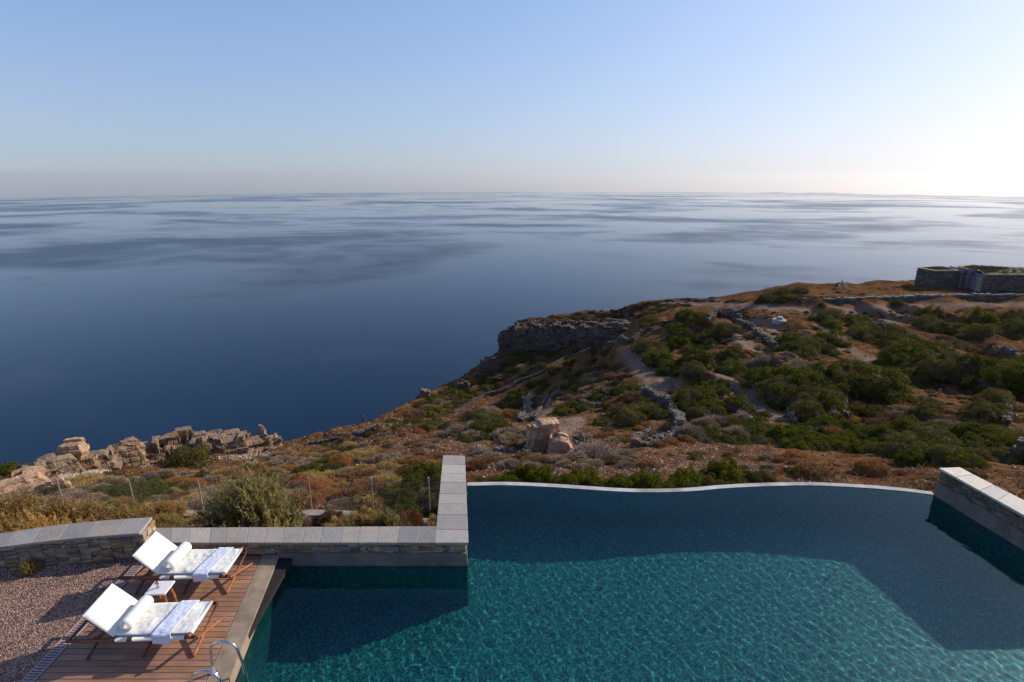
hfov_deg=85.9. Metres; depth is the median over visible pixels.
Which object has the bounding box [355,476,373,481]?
cushion shrub
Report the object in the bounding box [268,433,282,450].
ridge rock
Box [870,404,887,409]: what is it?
brown heath
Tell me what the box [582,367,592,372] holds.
olive shrub
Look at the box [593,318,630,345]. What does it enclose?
cliff section
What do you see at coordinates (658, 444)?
cushion shrub
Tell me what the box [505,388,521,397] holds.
green shrub
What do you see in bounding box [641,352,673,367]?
green shrub
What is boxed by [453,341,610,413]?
dry stone wall
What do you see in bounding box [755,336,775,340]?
grey heath
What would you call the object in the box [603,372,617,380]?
brown heath
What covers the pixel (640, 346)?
olive shrub
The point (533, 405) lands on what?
olive shrub
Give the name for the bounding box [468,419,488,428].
olive shrub
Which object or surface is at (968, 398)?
brown heath
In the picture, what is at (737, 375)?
olive shrub
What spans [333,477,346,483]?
cushion shrub
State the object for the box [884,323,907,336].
olive shrub
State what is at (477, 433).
grey heath
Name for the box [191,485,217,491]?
grey heath
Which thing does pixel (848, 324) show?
green shrub
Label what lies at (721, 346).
grey heath
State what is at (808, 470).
cushion shrub
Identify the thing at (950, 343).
olive shrub
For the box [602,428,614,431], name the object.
olive shrub
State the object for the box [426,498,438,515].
fresh green shrub
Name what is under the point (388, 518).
feathery shrub
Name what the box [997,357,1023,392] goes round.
green shrub
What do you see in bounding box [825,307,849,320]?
olive shrub
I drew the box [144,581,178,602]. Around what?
side table
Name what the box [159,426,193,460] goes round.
ridge rock
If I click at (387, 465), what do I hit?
straw shrub
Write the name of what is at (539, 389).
olive shrub
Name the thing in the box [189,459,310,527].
feathery shrub
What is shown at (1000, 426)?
fresh green shrub
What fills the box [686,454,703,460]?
olive shrub
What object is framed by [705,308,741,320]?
ruined wall
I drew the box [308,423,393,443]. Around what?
stone row
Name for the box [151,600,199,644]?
striped towel
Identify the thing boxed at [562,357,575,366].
green shrub
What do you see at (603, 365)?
brown heath
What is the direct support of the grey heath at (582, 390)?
on the hillside
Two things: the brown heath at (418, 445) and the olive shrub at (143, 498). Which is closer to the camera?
the olive shrub at (143, 498)
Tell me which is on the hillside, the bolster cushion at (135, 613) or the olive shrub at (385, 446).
the olive shrub at (385, 446)
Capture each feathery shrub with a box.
[0,489,41,526]
[0,509,48,532]
[12,510,93,530]
[16,492,104,526]
[17,558,42,577]
[90,502,158,522]
[96,495,125,514]
[117,495,145,512]
[151,498,187,519]
[155,511,189,527]
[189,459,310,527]
[190,515,210,527]
[337,511,358,526]
[371,505,405,525]
[395,518,413,525]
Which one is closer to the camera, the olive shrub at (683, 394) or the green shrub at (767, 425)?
the green shrub at (767, 425)
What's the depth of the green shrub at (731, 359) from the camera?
45.65 m
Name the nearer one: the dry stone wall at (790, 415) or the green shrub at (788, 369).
the dry stone wall at (790, 415)
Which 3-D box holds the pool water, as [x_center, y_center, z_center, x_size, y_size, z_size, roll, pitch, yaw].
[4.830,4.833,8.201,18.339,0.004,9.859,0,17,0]
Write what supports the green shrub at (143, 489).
on the hillside
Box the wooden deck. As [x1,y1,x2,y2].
[36,556,260,681]
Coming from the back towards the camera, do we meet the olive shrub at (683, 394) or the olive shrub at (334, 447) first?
the olive shrub at (683, 394)
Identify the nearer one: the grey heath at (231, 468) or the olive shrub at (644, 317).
the grey heath at (231, 468)
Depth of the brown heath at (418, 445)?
24.29 m
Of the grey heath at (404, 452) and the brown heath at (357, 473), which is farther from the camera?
the grey heath at (404, 452)
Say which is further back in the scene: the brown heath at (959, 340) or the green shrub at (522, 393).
the green shrub at (522, 393)
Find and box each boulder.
[419,387,430,397]
[524,417,559,450]
[546,432,573,453]
[630,436,640,447]
[1011,437,1023,453]
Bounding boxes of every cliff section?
[454,379,469,389]
[478,355,499,375]
[497,325,513,356]
[512,319,545,351]
[532,319,570,351]
[555,320,580,349]
[573,321,603,348]
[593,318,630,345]
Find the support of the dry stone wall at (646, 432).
on the hillside
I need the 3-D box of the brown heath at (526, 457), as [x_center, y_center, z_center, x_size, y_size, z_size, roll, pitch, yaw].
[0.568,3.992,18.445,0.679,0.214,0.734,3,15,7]
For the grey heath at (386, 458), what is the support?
on the hillside
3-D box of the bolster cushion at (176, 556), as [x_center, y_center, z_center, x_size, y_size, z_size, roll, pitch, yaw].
[-5.753,3.695,9.466,0.198,0.196,0.600,1,17,2]
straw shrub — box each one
[68,472,100,484]
[71,475,105,486]
[73,498,97,507]
[130,500,150,515]
[167,487,183,491]
[174,493,205,505]
[182,512,198,527]
[186,470,198,477]
[252,461,266,468]
[262,468,286,473]
[303,469,319,474]
[306,451,321,457]
[309,474,328,479]
[318,469,338,477]
[324,515,352,526]
[333,480,350,488]
[338,441,357,450]
[343,450,360,456]
[344,453,358,463]
[348,504,374,526]
[350,495,364,508]
[355,464,369,470]
[357,450,380,462]
[358,507,381,526]
[360,445,381,451]
[360,448,376,454]
[361,493,387,509]
[371,461,399,469]
[372,471,403,488]
[387,456,402,463]
[423,514,435,525]
[944,407,957,413]
[946,414,958,419]
[960,399,971,403]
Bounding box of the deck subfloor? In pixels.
[55,558,292,678]
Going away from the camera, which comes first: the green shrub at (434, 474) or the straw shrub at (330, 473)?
the green shrub at (434, 474)
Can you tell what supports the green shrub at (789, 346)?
on the hillside
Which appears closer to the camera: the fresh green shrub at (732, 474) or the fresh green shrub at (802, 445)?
the fresh green shrub at (732, 474)
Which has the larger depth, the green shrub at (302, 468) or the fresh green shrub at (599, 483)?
the green shrub at (302, 468)
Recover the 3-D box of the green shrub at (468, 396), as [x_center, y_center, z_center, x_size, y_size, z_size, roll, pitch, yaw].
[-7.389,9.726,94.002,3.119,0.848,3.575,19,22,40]
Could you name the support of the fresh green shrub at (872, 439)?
on the hillside
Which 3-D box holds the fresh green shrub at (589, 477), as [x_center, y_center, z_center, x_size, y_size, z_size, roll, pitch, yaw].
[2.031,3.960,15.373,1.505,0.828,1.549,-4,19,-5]
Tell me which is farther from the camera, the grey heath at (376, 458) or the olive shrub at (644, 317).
the olive shrub at (644, 317)
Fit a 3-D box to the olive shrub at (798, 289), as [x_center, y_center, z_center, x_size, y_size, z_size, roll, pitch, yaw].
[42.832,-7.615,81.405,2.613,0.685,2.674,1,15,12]
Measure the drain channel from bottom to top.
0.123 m
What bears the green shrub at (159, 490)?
on the hillside
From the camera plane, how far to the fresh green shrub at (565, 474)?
15.54 m
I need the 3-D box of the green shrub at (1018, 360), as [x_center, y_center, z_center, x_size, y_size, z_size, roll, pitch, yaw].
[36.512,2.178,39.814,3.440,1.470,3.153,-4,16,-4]
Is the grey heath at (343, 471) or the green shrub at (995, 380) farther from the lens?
the green shrub at (995, 380)
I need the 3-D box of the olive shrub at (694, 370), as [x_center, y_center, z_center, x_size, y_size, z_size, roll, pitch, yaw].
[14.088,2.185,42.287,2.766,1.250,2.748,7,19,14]
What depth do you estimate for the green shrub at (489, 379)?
99.94 m
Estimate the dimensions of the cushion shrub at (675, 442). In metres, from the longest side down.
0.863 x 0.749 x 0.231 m
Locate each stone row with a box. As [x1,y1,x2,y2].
[138,468,214,479]
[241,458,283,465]
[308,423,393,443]
[469,444,515,451]
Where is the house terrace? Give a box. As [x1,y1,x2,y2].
[795,280,1021,297]
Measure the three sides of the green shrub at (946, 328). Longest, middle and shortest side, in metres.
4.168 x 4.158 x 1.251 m
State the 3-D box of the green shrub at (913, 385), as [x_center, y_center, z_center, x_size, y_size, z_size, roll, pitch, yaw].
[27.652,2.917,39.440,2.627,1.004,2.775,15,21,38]
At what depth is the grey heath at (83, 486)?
18.17 m
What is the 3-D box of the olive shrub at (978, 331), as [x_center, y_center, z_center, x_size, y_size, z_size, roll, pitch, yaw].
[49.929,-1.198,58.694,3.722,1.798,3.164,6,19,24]
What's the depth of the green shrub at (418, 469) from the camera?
17.23 m
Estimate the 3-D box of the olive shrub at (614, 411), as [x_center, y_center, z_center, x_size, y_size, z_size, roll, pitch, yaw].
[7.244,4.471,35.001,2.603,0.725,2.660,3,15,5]
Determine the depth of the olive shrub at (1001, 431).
22.01 m
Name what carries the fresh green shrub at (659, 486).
on the hillside
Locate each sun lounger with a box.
[65,584,224,659]
[117,531,252,594]
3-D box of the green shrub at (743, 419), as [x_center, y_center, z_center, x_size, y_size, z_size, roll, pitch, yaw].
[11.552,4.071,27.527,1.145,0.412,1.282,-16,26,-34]
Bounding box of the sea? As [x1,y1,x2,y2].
[0,192,1023,466]
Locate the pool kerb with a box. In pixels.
[206,555,278,681]
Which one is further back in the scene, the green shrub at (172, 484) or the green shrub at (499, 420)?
the green shrub at (499, 420)
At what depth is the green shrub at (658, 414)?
30.86 m
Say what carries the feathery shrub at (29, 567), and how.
on the gravel bed
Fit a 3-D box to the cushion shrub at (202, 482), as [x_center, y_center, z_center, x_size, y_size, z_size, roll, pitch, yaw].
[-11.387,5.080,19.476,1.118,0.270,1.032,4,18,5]
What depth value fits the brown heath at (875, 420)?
29.70 m
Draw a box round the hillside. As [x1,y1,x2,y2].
[0,280,1023,674]
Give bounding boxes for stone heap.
[659,302,691,306]
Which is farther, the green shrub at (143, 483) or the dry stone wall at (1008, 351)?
the dry stone wall at (1008, 351)
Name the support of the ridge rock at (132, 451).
on the hillside
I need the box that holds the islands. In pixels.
[645,192,1023,198]
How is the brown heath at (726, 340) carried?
on the hillside
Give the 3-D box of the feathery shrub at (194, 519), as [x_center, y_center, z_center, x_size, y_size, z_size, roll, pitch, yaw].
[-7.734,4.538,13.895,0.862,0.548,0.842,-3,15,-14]
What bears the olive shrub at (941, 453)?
on the hillside
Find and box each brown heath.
[166,489,194,500]
[239,463,256,470]
[265,476,291,488]
[285,460,297,464]
[286,480,306,488]
[310,445,325,452]
[313,508,342,526]
[318,447,333,452]
[323,450,341,457]
[329,487,349,499]
[344,478,387,498]
[345,467,379,482]
[392,407,428,418]
[399,507,424,525]
[401,440,416,446]
[411,443,423,447]
[414,451,425,455]
[425,451,447,459]
[440,408,452,414]
[454,409,471,417]
[465,458,488,470]
[468,378,479,384]
[469,387,478,393]
[480,456,495,462]
[496,408,520,418]
[504,441,520,449]
[511,451,529,459]
[519,455,531,460]
[519,459,534,463]
[527,455,550,464]
[561,453,581,461]
[562,394,574,401]
[566,395,580,401]
[592,433,608,437]
[594,380,611,387]
[598,362,608,368]
[599,452,621,465]
[601,396,613,401]
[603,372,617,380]
[603,398,622,407]
[607,364,620,369]
[609,401,626,408]
[614,372,630,379]
[617,390,645,403]
[619,378,637,384]
[634,458,661,469]
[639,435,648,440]
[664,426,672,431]
[695,450,709,454]
[719,338,730,343]
[742,333,757,339]
[754,340,765,343]
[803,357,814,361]
[865,415,891,425]
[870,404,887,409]
[870,411,903,420]
[891,469,910,475]
[935,334,955,340]
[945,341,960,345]
[951,338,965,341]
[955,334,967,338]
[961,396,973,400]
[964,417,988,425]
[966,340,980,343]
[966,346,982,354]
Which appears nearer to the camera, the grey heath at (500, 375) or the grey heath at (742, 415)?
the grey heath at (742, 415)
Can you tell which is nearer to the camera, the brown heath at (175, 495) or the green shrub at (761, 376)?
the brown heath at (175, 495)
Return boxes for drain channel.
[20,562,142,681]
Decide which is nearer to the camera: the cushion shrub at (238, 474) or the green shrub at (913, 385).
the cushion shrub at (238, 474)
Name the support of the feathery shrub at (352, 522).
on the hillside
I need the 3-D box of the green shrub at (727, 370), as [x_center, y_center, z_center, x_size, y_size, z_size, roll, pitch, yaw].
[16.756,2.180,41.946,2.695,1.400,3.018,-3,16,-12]
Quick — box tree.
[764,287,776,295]
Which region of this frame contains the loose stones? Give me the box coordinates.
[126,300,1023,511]
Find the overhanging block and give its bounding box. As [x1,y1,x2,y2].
[55,437,89,459]
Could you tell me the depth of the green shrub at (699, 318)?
67.72 m
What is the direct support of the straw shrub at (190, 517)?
on the hillside
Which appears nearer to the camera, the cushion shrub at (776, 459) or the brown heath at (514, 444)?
the cushion shrub at (776, 459)
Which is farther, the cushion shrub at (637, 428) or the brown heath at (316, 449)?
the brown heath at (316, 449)
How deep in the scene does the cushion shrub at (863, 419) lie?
30.63 m
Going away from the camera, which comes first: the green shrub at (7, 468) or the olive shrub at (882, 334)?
the green shrub at (7, 468)
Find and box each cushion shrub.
[114,496,135,500]
[135,467,160,475]
[165,476,185,482]
[174,477,206,487]
[213,469,237,477]
[229,471,254,479]
[231,459,245,464]
[279,464,295,471]
[288,472,311,481]
[292,490,326,507]
[297,452,309,456]
[301,477,334,491]
[316,487,338,499]
[325,452,352,464]
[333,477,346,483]
[344,433,352,437]
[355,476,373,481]
[375,427,384,431]
[377,448,389,452]
[399,455,419,463]
[407,456,433,465]
[409,447,420,452]
[413,428,425,433]
[603,431,613,435]
[614,435,626,440]
[623,431,635,437]
[633,425,644,431]
[652,440,669,447]
[666,438,681,445]
[677,435,696,442]
[723,450,736,457]
[743,349,754,355]
[772,456,786,462]
[784,448,810,459]
[787,458,803,464]
[791,461,833,480]
[822,426,844,435]
[851,400,865,405]
[851,458,893,477]
[860,417,869,422]
[928,475,937,480]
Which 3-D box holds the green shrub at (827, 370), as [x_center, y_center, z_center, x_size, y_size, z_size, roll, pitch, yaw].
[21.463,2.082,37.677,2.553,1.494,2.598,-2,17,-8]
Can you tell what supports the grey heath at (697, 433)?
on the hillside
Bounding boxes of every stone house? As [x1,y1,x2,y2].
[914,266,958,287]
[949,265,1023,291]
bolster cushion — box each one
[119,595,153,630]
[163,542,191,570]
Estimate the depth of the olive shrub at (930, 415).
29.47 m
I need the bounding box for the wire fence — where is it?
[0,477,439,515]
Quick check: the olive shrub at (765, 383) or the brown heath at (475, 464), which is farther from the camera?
the olive shrub at (765, 383)
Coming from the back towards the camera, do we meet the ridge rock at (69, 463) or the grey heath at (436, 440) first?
the grey heath at (436, 440)
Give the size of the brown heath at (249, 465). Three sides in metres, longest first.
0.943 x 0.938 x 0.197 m
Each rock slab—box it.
[0,465,51,494]
[17,475,73,493]
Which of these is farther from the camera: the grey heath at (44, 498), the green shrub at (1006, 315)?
the green shrub at (1006, 315)
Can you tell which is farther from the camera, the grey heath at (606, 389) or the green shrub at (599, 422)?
the grey heath at (606, 389)
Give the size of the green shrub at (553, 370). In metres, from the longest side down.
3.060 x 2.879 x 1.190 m
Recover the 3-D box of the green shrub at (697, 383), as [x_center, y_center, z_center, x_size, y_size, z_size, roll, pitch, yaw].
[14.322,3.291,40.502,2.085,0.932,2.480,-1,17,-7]
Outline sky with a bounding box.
[0,0,1023,198]
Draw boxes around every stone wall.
[0,517,155,572]
[153,455,467,565]
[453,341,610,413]
[517,391,526,421]
[529,393,548,421]
[571,432,590,444]
[579,399,601,406]
[610,309,683,346]
[631,428,652,436]
[638,386,686,427]
[639,425,687,446]
[716,377,753,420]
[732,316,778,348]
[782,411,798,424]
[841,395,849,417]
[854,313,894,329]
[934,467,1023,549]
[994,346,1019,359]
[999,394,1013,426]
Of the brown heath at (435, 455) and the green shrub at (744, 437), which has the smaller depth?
the brown heath at (435, 455)
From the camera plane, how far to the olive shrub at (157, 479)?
20.17 m
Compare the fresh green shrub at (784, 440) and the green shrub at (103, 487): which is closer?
the green shrub at (103, 487)
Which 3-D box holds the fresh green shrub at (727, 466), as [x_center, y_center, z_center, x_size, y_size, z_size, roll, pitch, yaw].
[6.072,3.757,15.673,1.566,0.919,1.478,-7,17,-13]
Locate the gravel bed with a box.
[0,558,134,681]
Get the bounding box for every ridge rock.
[21,458,62,476]
[32,453,85,473]
[77,453,103,470]
[89,445,122,469]
[112,437,150,466]
[124,435,164,465]
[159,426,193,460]
[183,430,227,454]
[209,428,254,453]
[248,424,270,452]
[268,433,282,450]
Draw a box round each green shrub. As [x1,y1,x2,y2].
[0,461,28,478]
[90,485,114,493]
[109,483,136,496]
[109,489,140,498]
[120,479,148,487]
[133,486,154,496]
[137,487,174,498]
[148,482,167,487]
[154,484,170,488]
[167,480,182,486]
[178,481,197,490]
[289,464,312,473]
[306,462,321,472]
[378,485,402,505]
[384,419,400,422]
[385,497,419,514]
[388,424,405,429]
[394,487,422,502]
[397,478,432,499]
[400,473,426,486]
[403,460,440,478]
[410,402,423,407]
[412,418,426,423]
[414,486,439,514]
[420,406,450,417]
[423,466,441,487]
[426,396,436,402]
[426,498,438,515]
[427,393,441,398]
[427,481,439,493]
[430,416,442,422]
[449,387,460,394]
[456,433,472,442]
[460,394,476,399]
[475,433,492,440]
[476,424,490,432]
[478,384,495,391]
[480,473,518,481]
[484,375,496,383]
[486,421,504,434]
[488,413,504,419]
[491,419,512,424]
[501,463,537,482]
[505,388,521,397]
[506,392,517,400]
[508,470,523,480]
[511,351,523,356]
[513,356,521,361]
[516,391,527,398]
[518,369,528,376]
[519,356,531,360]
[523,361,533,364]
[523,467,547,482]
[524,377,537,387]
[528,464,560,482]
[535,378,545,385]
[536,362,548,368]
[540,352,553,357]
[547,366,560,375]
[550,474,579,485]
[551,475,576,484]
[552,408,574,415]
[553,403,569,412]
[560,384,567,389]
[561,470,580,482]
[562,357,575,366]
[562,367,574,378]
[564,399,579,408]
[567,380,576,386]
[570,466,607,486]
[571,384,583,390]
[583,476,603,486]
[587,358,596,364]
[588,344,596,351]
[588,418,614,426]
[590,350,597,355]
[591,393,607,401]
[592,391,606,397]
[605,472,635,487]
[607,387,617,395]
[614,388,629,396]
[616,475,648,488]
[630,468,662,488]
[631,385,644,391]
[632,473,656,488]
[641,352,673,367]
[642,346,655,357]
[646,317,658,324]
[647,409,670,419]
[652,344,667,351]
[654,359,679,377]
[654,483,677,488]
[657,478,695,487]
[665,335,696,351]
[665,389,675,394]
[665,471,702,486]
[666,327,693,340]
[667,322,691,333]
[668,466,693,480]
[673,347,716,370]
[673,398,701,417]
[674,308,693,323]
[675,385,691,391]
[679,345,694,352]
[684,385,715,395]
[689,310,715,323]
[692,332,708,344]
[692,380,708,389]
[695,345,715,352]
[696,391,722,406]
[697,420,718,429]
[697,466,722,478]
[699,399,721,407]
[700,378,732,391]
[700,455,752,478]
[701,328,716,339]
[701,338,717,345]
[702,401,728,415]
[702,426,726,438]
[706,383,730,399]
[709,360,747,375]
[709,468,746,484]
[715,434,744,445]
[717,394,757,414]
[718,346,750,363]
[720,357,743,365]
[720,422,736,427]
[731,422,769,438]
[731,434,757,443]
[737,417,751,424]
[743,366,769,380]
[748,416,769,424]
[749,351,771,358]
[749,424,771,435]
[751,366,785,387]
[755,410,773,417]
[755,422,774,428]
[756,294,772,301]
[756,382,796,409]
[764,424,797,440]
[771,288,782,293]
[771,364,823,385]
[773,341,808,357]
[774,297,787,303]
[774,331,800,344]
[775,428,813,442]
[777,436,807,448]
[779,293,794,299]
[785,440,816,450]
[787,423,804,429]
[789,373,832,393]
[797,421,818,428]
[797,434,832,451]
[798,290,809,293]
[800,430,825,442]
[803,337,825,344]
[803,389,852,420]
[803,393,844,410]
[804,426,820,431]
[807,414,843,428]
[811,328,852,347]
[812,360,842,383]
[815,425,832,434]
[816,302,825,306]
[817,315,842,330]
[819,342,840,356]
[819,380,858,403]
[822,434,856,452]
[825,431,856,445]
[833,358,868,367]
[836,429,862,442]
[837,362,859,374]
[838,419,868,430]
[840,365,913,402]
[844,314,873,324]
[844,318,865,327]
[848,404,859,411]
[851,439,870,453]
[853,424,891,440]
[856,405,885,417]
[860,441,888,452]
[862,437,884,442]
[865,359,897,367]
[878,366,900,373]
[879,338,914,364]
[885,337,929,347]
[889,299,904,305]
[889,417,923,432]
[890,352,914,364]
[893,448,934,466]
[896,334,931,342]
[899,367,936,389]
[900,377,917,389]
[901,286,921,291]
[904,414,918,421]
[905,437,951,451]
[909,341,957,356]
[912,346,927,352]
[912,397,943,405]
[917,304,944,318]
[929,322,970,334]
[944,450,991,468]
[947,421,998,438]
[951,352,997,378]
[958,441,996,455]
[959,431,997,447]
[960,306,1000,326]
[960,366,1023,401]
[984,423,1011,431]
[988,432,1016,442]
[991,436,1020,448]
[995,325,1023,340]
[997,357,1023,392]
[998,312,1019,321]
[998,359,1021,367]
[1001,353,1023,361]
[1016,451,1023,465]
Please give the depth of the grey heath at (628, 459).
18.09 m
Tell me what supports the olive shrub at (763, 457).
on the hillside
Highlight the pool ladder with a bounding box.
[190,640,248,681]
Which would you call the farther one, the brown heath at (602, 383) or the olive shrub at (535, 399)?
the olive shrub at (535, 399)
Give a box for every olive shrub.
[33,483,69,494]
[99,496,119,501]
[103,472,128,477]
[133,480,151,485]
[136,495,149,502]
[150,477,165,483]
[156,443,218,468]
[156,474,174,480]
[193,470,213,477]
[253,470,271,478]
[317,462,345,472]
[326,444,339,449]
[338,436,348,442]
[340,445,358,452]
[363,431,374,436]
[381,443,394,448]
[395,464,411,474]
[400,418,416,423]
[417,399,429,403]
[420,420,437,430]
[439,389,449,395]
[440,421,453,428]
[450,399,466,405]
[461,408,495,421]
[466,475,491,490]
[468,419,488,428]
[492,403,505,409]
[493,381,503,387]
[503,358,515,363]
[511,401,522,408]
[530,396,538,402]
[530,402,539,407]
[534,349,546,354]
[534,385,545,394]
[551,355,563,361]
[553,351,563,356]
[566,367,583,380]
[573,400,594,413]
[581,377,594,386]
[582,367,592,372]
[587,383,596,389]
[594,377,605,382]
[598,346,611,356]
[598,401,607,410]
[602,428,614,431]
[605,403,631,417]
[607,377,624,386]
[612,408,647,427]
[615,406,643,419]
[616,381,637,390]
[629,402,652,411]
[630,338,657,354]
[631,397,654,404]
[634,401,662,409]
[637,322,654,331]
[638,314,656,322]
[638,403,662,421]
[640,346,671,357]
[652,320,664,326]
[655,477,676,487]
[670,388,703,405]
[676,360,708,382]
[685,405,717,419]
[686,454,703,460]
[690,424,707,436]
[696,472,716,485]
[703,476,729,485]
[707,322,741,339]
[722,414,740,423]
[730,372,743,378]
[731,448,742,452]
[736,379,751,387]
[738,475,759,482]
[747,469,776,482]
[750,434,775,444]
[754,374,795,394]
[757,454,769,459]
[775,384,821,409]
[779,288,794,294]
[781,467,794,473]
[785,395,831,423]
[790,295,801,299]
[791,337,821,356]
[793,287,810,292]
[803,309,840,323]
[811,335,828,344]
[813,386,850,408]
[820,384,849,404]
[822,369,857,393]
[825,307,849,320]
[840,323,879,344]
[848,424,864,431]
[850,321,884,335]
[855,364,878,372]
[856,442,881,454]
[873,421,895,426]
[873,433,923,458]
[874,330,898,344]
[876,342,912,354]
[877,330,909,346]
[877,429,898,441]
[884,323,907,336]
[884,430,926,441]
[897,441,937,460]
[898,361,921,373]
[903,401,943,420]
[907,420,944,430]
[909,314,943,333]
[910,355,953,380]
[910,426,946,435]
[911,349,939,364]
[914,429,965,449]
[915,407,949,422]
[920,443,966,465]
[927,420,960,431]
[933,350,965,363]
[934,364,976,385]
[937,340,954,346]
[953,345,969,351]
[956,397,1006,424]
[957,323,1000,340]
[959,342,974,346]
[963,447,999,462]
[968,469,987,478]
[971,387,1023,411]
[983,400,1022,422]
[984,445,1023,464]
[985,426,1023,436]
[991,359,1018,378]
[995,316,1023,336]
[1010,310,1023,319]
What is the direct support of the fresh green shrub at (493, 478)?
on the hillside
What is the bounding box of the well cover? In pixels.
[772,316,785,324]
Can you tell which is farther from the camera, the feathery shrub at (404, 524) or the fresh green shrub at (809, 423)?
the fresh green shrub at (809, 423)
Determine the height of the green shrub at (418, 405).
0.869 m
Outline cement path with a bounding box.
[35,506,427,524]
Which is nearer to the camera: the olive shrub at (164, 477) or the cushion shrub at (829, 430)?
the olive shrub at (164, 477)
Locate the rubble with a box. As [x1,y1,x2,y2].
[58,451,270,478]
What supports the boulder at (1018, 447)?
on the hillside
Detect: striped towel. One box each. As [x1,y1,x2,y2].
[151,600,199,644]
[192,547,233,581]
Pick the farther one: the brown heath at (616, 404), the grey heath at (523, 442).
the brown heath at (616, 404)
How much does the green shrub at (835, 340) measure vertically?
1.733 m
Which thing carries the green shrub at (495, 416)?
on the hillside
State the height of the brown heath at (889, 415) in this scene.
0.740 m
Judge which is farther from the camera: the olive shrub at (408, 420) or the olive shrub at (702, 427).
the olive shrub at (408, 420)
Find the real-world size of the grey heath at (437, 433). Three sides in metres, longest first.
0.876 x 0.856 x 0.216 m
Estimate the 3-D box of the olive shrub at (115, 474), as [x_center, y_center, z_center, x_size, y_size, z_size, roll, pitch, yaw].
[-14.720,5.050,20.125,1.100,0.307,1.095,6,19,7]
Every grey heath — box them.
[0,493,20,501]
[32,495,56,505]
[44,494,79,505]
[50,487,81,495]
[58,488,89,498]
[74,485,88,490]
[86,491,106,498]
[88,482,109,489]
[100,475,129,486]
[142,471,159,479]
[142,494,170,502]
[155,468,176,476]
[183,496,215,509]
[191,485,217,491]
[203,474,223,484]
[204,487,222,498]
[224,466,238,471]
[250,455,271,460]
[268,451,288,456]
[270,472,288,478]
[273,455,292,461]
[282,486,306,505]
[285,456,306,463]
[294,460,309,466]
[295,456,317,462]
[298,513,313,526]
[326,496,355,510]
[335,467,351,476]
[357,442,370,448]
[359,458,369,462]
[365,453,387,462]
[373,469,391,475]
[377,451,406,462]
[399,450,412,454]
[420,404,429,408]
[425,444,438,448]
[431,398,444,404]
[432,430,443,436]
[432,438,442,442]
[438,401,452,404]
[443,423,470,437]
[461,429,477,435]
[463,420,479,427]
[466,448,485,457]
[472,431,491,437]
[475,406,503,413]
[476,451,496,459]
[489,426,516,441]
[489,450,501,457]
[493,457,520,469]
[494,372,508,378]
[494,431,523,444]
[512,374,521,380]
[513,427,526,437]
[514,363,527,370]
[514,460,541,468]
[517,438,526,447]
[530,452,548,457]
[547,455,567,463]
[549,392,562,400]
[551,401,563,406]
[556,459,572,467]
[564,461,584,470]
[566,440,619,459]
[578,385,589,393]
[580,392,592,399]
[581,375,595,379]
[582,458,605,467]
[589,371,600,376]
[594,385,607,391]
[603,386,614,393]
[606,436,619,441]
[611,447,634,455]
[615,460,636,468]
[620,456,637,462]
[628,455,638,458]
[653,328,664,331]
[669,424,709,442]
[690,416,718,424]
[690,417,712,425]
[703,414,729,426]
[705,435,719,443]
[715,344,725,348]
[722,424,752,438]
[731,412,749,420]
[743,353,772,373]
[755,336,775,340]
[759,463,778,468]
[778,350,799,358]
[778,356,792,359]
[781,356,822,370]
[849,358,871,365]
[887,404,909,410]
[891,410,907,416]
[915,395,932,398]
[928,418,957,426]
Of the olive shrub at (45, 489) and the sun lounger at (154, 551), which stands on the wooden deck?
the sun lounger at (154, 551)
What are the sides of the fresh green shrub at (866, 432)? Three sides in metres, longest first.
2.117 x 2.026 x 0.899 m
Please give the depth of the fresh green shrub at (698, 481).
14.84 m
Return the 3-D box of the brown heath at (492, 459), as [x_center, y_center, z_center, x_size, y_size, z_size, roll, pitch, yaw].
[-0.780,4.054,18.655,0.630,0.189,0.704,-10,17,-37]
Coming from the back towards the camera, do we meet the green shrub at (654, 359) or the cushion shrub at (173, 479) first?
the green shrub at (654, 359)
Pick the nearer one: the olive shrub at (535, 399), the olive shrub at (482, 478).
the olive shrub at (482, 478)
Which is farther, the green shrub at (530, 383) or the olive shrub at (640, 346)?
the green shrub at (530, 383)
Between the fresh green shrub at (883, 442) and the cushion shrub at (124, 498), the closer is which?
the cushion shrub at (124, 498)
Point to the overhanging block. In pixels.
(77, 448)
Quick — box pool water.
[235,485,1023,681]
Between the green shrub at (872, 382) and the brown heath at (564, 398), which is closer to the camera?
the green shrub at (872, 382)
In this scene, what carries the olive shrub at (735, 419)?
on the hillside
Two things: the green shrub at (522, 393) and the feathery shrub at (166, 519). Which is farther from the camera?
the green shrub at (522, 393)
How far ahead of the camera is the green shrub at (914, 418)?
26.97 m
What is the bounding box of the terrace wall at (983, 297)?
[801,293,1023,303]
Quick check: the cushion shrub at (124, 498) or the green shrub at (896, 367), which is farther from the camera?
the green shrub at (896, 367)
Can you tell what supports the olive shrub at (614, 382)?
on the hillside
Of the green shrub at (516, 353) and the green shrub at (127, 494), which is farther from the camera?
the green shrub at (516, 353)
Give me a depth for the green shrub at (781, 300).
79.28 m
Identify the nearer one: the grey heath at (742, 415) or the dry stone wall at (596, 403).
the grey heath at (742, 415)
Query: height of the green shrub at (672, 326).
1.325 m
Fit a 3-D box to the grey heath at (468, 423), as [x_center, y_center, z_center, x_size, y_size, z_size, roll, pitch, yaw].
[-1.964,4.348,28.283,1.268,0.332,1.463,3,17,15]
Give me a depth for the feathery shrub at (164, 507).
14.08 m

